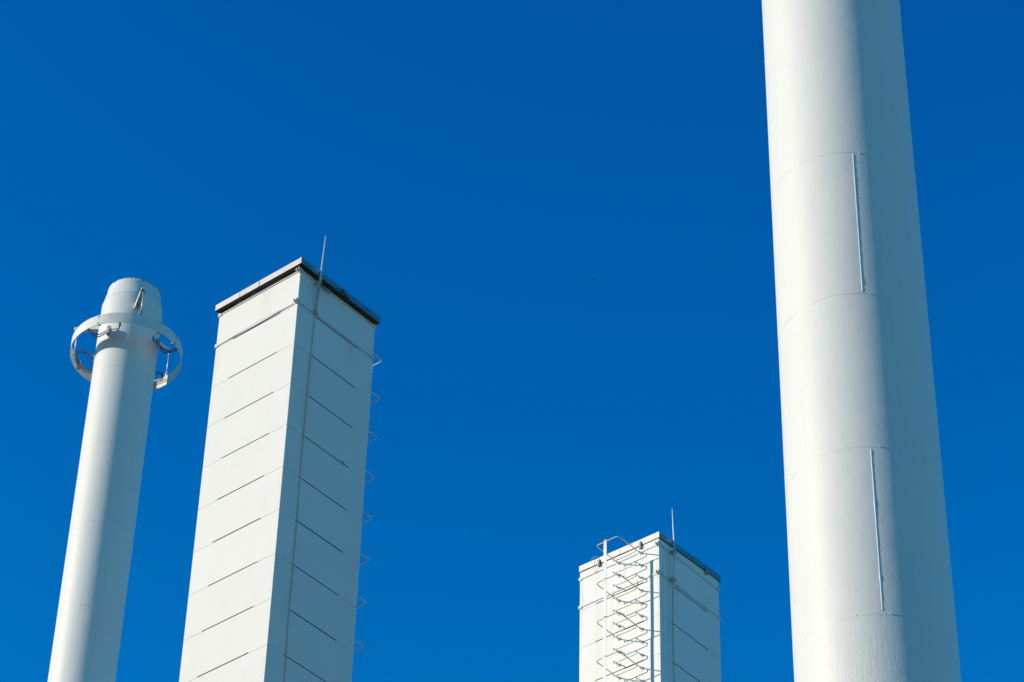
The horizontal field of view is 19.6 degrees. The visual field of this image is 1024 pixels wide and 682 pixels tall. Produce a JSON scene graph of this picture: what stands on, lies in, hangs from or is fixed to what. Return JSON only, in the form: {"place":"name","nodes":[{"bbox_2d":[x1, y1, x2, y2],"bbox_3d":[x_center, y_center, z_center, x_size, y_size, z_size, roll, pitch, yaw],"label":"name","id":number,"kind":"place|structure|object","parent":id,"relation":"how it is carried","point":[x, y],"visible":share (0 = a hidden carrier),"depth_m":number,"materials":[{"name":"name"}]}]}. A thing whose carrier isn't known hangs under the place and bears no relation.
{"place":"outdoors","nodes":[
{"label":"outdoors","id":0,"kind":"place"},
{"bbox_2d":[0,0,1023,681],"label":"sky","id":1,"kind":"structure","parent":0,"point":[468,170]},
{"label":"ground","id":2,"kind":"structure","parent":0,"visible":0},
{"bbox_2d":[48,277,172,681],"bbox_3d":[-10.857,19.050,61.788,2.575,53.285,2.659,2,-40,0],"label":"round chimney","id":3,"kind":"object","parent":2,"relation":"on","point":[89,620],"visible":0.88,"depth_m":73.99,"materials":[{"name":"white paint"}]},
{"bbox_2d":[70,291,182,389],"bbox_3d":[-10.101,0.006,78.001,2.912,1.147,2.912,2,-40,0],"label":"damper ring","id":4,"kind":"object","parent":3,"relation":"attached to","point":[142,320],"visible":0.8,"depth_m":77.11,"materials":[{"name":"paint"}]},
{"bbox_2d":[179,236,381,681],"bbox_3d":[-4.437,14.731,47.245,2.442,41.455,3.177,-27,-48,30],"label":"square chimney","id":5,"kind":"object","parent":2,"relation":"on","point":[273,592],"visible":1,"depth_m":56.01,"materials":[{"name":"paint"}]},
{"bbox_2d":[578,508,720,681],"bbox_3d":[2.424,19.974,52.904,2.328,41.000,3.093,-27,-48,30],"label":"square chimney","id":6,"kind":"object","parent":2,"relation":"on","point":[648,607],"visible":1,"depth_m":64.05,"materials":[{"name":"paint"}]},
{"bbox_2d":[762,0,960,681],"bbox_3d":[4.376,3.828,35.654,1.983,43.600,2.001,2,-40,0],"label":"round chimney","id":7,"kind":"object","parent":2,"relation":"on","point":[871,589],"visible":1,"depth_m":37.67,"materials":[{"name":"white paint"}]}
]}

